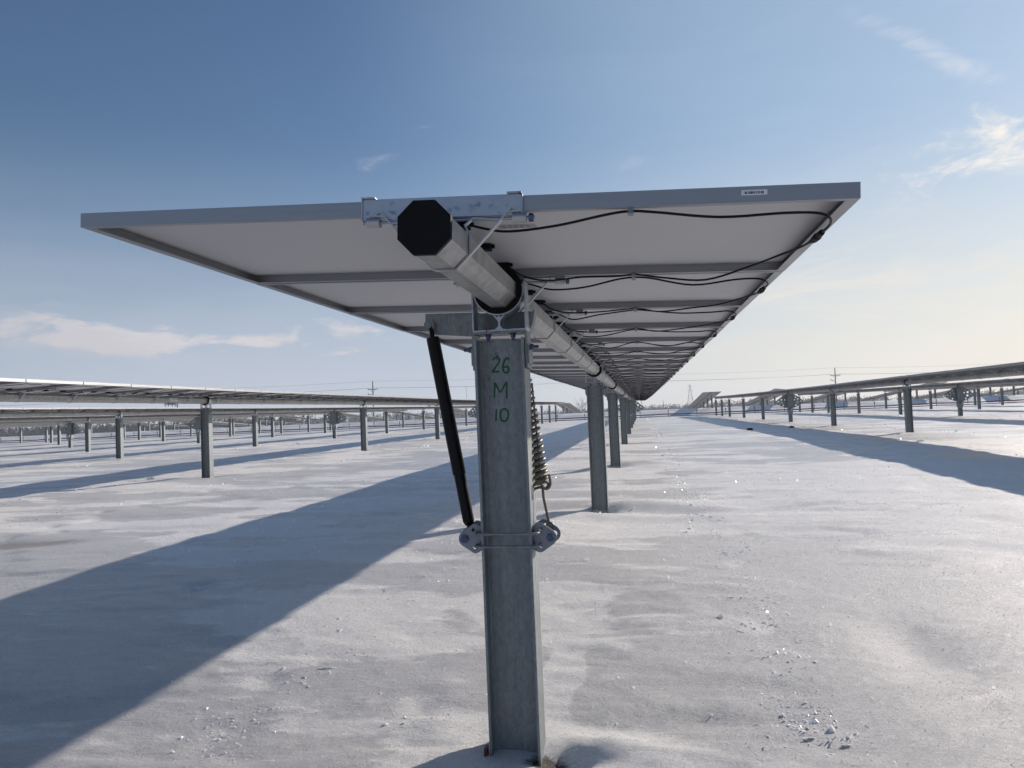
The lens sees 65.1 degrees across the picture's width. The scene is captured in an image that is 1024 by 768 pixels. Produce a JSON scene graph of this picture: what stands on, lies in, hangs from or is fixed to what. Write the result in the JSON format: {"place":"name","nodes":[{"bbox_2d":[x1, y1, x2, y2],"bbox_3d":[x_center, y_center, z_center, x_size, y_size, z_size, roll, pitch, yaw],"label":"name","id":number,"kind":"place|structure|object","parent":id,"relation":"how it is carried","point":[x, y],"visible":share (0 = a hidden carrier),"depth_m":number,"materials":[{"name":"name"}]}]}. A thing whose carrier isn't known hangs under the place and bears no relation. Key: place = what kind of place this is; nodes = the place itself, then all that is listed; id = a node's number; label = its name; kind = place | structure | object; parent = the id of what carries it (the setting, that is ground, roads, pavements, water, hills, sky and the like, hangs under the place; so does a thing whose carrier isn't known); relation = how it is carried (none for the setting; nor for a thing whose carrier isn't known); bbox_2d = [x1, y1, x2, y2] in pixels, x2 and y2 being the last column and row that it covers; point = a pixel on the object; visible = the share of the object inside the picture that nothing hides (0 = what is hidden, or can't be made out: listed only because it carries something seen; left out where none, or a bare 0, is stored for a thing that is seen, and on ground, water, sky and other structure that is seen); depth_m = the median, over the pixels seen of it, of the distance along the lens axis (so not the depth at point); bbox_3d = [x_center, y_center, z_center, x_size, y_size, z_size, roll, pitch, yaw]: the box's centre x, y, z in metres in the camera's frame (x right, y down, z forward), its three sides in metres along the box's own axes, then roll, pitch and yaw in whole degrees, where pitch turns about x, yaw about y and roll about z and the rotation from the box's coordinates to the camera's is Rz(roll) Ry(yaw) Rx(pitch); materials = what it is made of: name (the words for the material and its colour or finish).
{"place":"outdoors","nodes":[
{"label":"outdoors","id":0,"kind":"place"},
{"bbox_2d":[0,395,1023,767],"bbox_3d":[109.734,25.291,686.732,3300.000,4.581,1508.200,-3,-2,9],"label":"snow field","id":1,"kind":"structure","parent":0,"point":[86,613],"depth_m":4.91,"materials":[{"name":"white snow"}]},
{"bbox_2d":[5,425,63,442],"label":"solar tracker","id":2,"kind":"object","parent":1,"relation":"on","point":[20,428],"visible":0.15,"depth_m":85.81,"materials":[{"name":"metal"}]},
{"bbox_2d":[0,422,132,441],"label":"solar tracker","id":3,"kind":"object","parent":1,"relation":"on","point":[46,433],"visible":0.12,"depth_m":78.46,"materials":[{"name":"metal"}]},
{"bbox_2d":[0,420,191,442],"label":"solar tracker","id":4,"kind":"object","parent":1,"relation":"on","point":[51,434],"visible":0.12,"depth_m":73.64,"materials":[{"name":"metal"}]},
{"bbox_2d":[0,416,266,444],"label":"solar tracker","id":5,"kind":"object","parent":1,"relation":"on","point":[59,432],"visible":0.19,"depth_m":65.31,"materials":[{"name":"metal"}]},
{"bbox_2d":[91,422,221,432],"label":"solar tracker","id":6,"kind":"object","parent":1,"relation":"on","point":[143,424],"visible":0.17,"depth_m":126.02,"materials":[{"name":"metal"}]},
{"bbox_2d":[0,415,315,436],"bbox_3d":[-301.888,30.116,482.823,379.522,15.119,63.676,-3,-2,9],"label":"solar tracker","id":7,"kind":"object","parent":1,"relation":"on","point":[12,432],"visible":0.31,"depth_m":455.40,"materials":[{"name":"grey metal"}]},
{"bbox_2d":[0,414,331,447],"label":"solar tracker","id":8,"kind":"object","parent":1,"relation":"on","point":[70,431],"visible":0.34,"depth_m":50.17,"materials":[{"name":"metal"}]},
{"bbox_2d":[0,410,407,451],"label":"solar tracker","id":9,"kind":"object","parent":1,"relation":"on","point":[196,421],"visible":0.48,"depth_m":40.97,"materials":[{"name":"metal"}]},
{"bbox_2d":[148,420,268,430],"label":"solar tracker","id":10,"kind":"object","parent":1,"relation":"on","point":[222,423],"visible":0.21,"depth_m":128.80,"materials":[{"name":"metal"}]},
{"bbox_2d":[0,406,474,458],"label":"solar tracker","id":11,"kind":"object","parent":1,"relation":"on","point":[334,419],"visible":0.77,"depth_m":29.17,"materials":[{"name":"metal"}]},
{"bbox_2d":[224,418,301,426],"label":"solar tracker","id":12,"kind":"object","parent":1,"relation":"on","point":[243,419],"visible":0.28,"depth_m":125.45,"materials":[{"name":"metal"}]},
{"bbox_2d":[0,378,564,477],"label":"solar tracker","id":13,"kind":"object","parent":1,"relation":"on","point":[22,390],"visible":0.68,"depth_m":15.95,"materials":[{"name":"grey metal"}]},
{"bbox_2d":[265,416,350,425],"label":"solar tracker","id":14,"kind":"object","parent":1,"relation":"on","point":[317,420],"visible":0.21,"depth_m":119.96,"materials":[{"name":"metal"}]},
{"bbox_2d":[324,413,398,422],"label":"solar tracker","id":15,"kind":"object","parent":1,"relation":"on","point":[355,416],"visible":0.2,"depth_m":124.73,"materials":[{"name":"metal"}]},
{"bbox_2d":[368,381,375,421],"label":"utility pole","id":16,"kind":"object","parent":1,"relation":"on","point":[372,389],"visible":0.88,"depth_m":203.02,"materials":[{"name":"brown wood"}]},
{"bbox_2d":[3,363,1002,405],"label":"power line","id":17,"kind":"object","parent":16,"relation":"attached to","point":[553,383],"visible":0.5,"depth_m":209.43,"materials":[{"name":"metal"}]},
{"bbox_2d":[383,411,441,420],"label":"solar tracker","id":18,"kind":"object","parent":1,"relation":"on","point":[411,414],"visible":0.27,"depth_m":120.16,"materials":[{"name":"metal"}]},
{"bbox_2d":[454,408,474,417],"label":"solar tracker","id":19,"kind":"object","parent":1,"relation":"on","point":[459,411],"visible":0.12,"depth_m":121.42,"materials":[{"name":"metal"}]},
{"bbox_2d":[81,182,860,765],"bbox_3d":[6.157,1.786,41.587,2.095,3.108,80.511,-3,-2,9],"label":"solar tracker","id":20,"kind":"object","parent":1,"relation":"on","point":[625,300],"visible":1,"depth_m":2.87,"materials":[{"name":"grey metal"}]},
{"bbox_2d":[0,397,1023,442],"bbox_3d":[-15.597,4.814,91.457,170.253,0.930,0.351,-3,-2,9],"label":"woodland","id":21,"kind":"object","parent":1,"relation":"on","point":[668,414],"visible":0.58,"depth_m":88.00,"materials":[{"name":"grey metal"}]},
{"bbox_2d":[1,412,1023,767],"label":"ice chips","id":22,"kind":"object","parent":1,"relation":"on","point":[783,716],"visible":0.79,"depth_m":4.79,"materials":[{"name":"white ice"}]},
{"bbox_2d":[78,388,1023,432],"bbox_3d":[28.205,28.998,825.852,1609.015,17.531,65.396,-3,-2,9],"label":"tree line","id":23,"kind":"object","parent":1,"relation":"on","point":[737,404],"visible":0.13,"depth_m":796.85,"materials":[{"name":"brown plant"}]},
{"bbox_2d":[557,403,583,413],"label":"solar tracker","id":24,"kind":"object","parent":1,"relation":"on","point":[570,407],"visible":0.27,"depth_m":117.64,"materials":[{"name":"metal"}]},
{"bbox_2d":[687,385,692,405],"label":"lattice tower","id":25,"kind":"structure","parent":1,"relation":"on","point":[689,394],"depth_m":831.25,"materials":[{"name":"grey metal"}]},
{"bbox_2d":[686,391,720,408],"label":"solar tracker","id":26,"kind":"object","parent":1,"relation":"on","point":[700,400],"visible":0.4,"depth_m":102.88,"materials":[{"name":"metal"}]},
{"bbox_2d":[740,388,783,405],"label":"solar tracker","id":27,"kind":"object","parent":1,"relation":"on","point":[756,401],"visible":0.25,"depth_m":107.48,"materials":[{"name":"metal"}]},
{"bbox_2d":[802,389,858,403],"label":"solar tracker","id":28,"kind":"object","parent":1,"relation":"on","point":[822,398],"visible":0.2,"depth_m":108.80,"materials":[{"name":"metal"}]},
{"bbox_2d":[830,368,838,401],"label":"utility pole","id":29,"kind":"object","parent":1,"relation":"on","point":[835,375],"visible":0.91,"depth_m":218.87,"materials":[{"name":"brown wood"}]},
{"bbox_2d":[705,362,1023,431],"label":"solar tracker","id":30,"kind":"object","parent":1,"relation":"on","point":[982,372],"visible":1,"depth_m":23.13,"materials":[{"name":"grey metal"}]},
{"bbox_2d":[851,382,946,401],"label":"solar tracker","id":31,"kind":"object","parent":1,"relation":"on","point":[880,396],"visible":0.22,"depth_m":104.96,"materials":[{"name":"metal"}]},
{"bbox_2d":[798,378,1023,415],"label":"solar tracker","id":32,"kind":"object","parent":1,"relation":"on","point":[959,396],"visible":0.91,"depth_m":40.63,"materials":[{"name":"metal"}]},
{"bbox_2d":[883,383,1023,408],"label":"solar tracker","id":33,"kind":"object","parent":1,"relation":"on","point":[978,398],"visible":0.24,"depth_m":58.30,"materials":[{"name":"metal"}]},
{"bbox_2d":[903,378,1014,399],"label":"solar tracker","id":34,"kind":"object","parent":1,"relation":"on","point":[938,394],"visible":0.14,"depth_m":107.78,"materials":[{"name":"metal"}]},
{"bbox_2d":[972,387,1023,396],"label":"solar tracker","id":35,"kind":"object","parent":1,"relation":"on","point":[1005,391],"visible":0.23,"depth_m":107.85,"materials":[{"name":"metal"}]},
{"bbox_2d":[973,385,1023,404],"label":"solar tracker","id":36,"kind":"object","parent":1,"relation":"on","point":[1001,394],"visible":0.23,"depth_m":71.72,"materials":[{"name":"metal"}]},
{"bbox_2d":[0,0,1023,432],"label":"sky","id":37,"kind":"structure","parent":0,"point":[106,105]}
]}

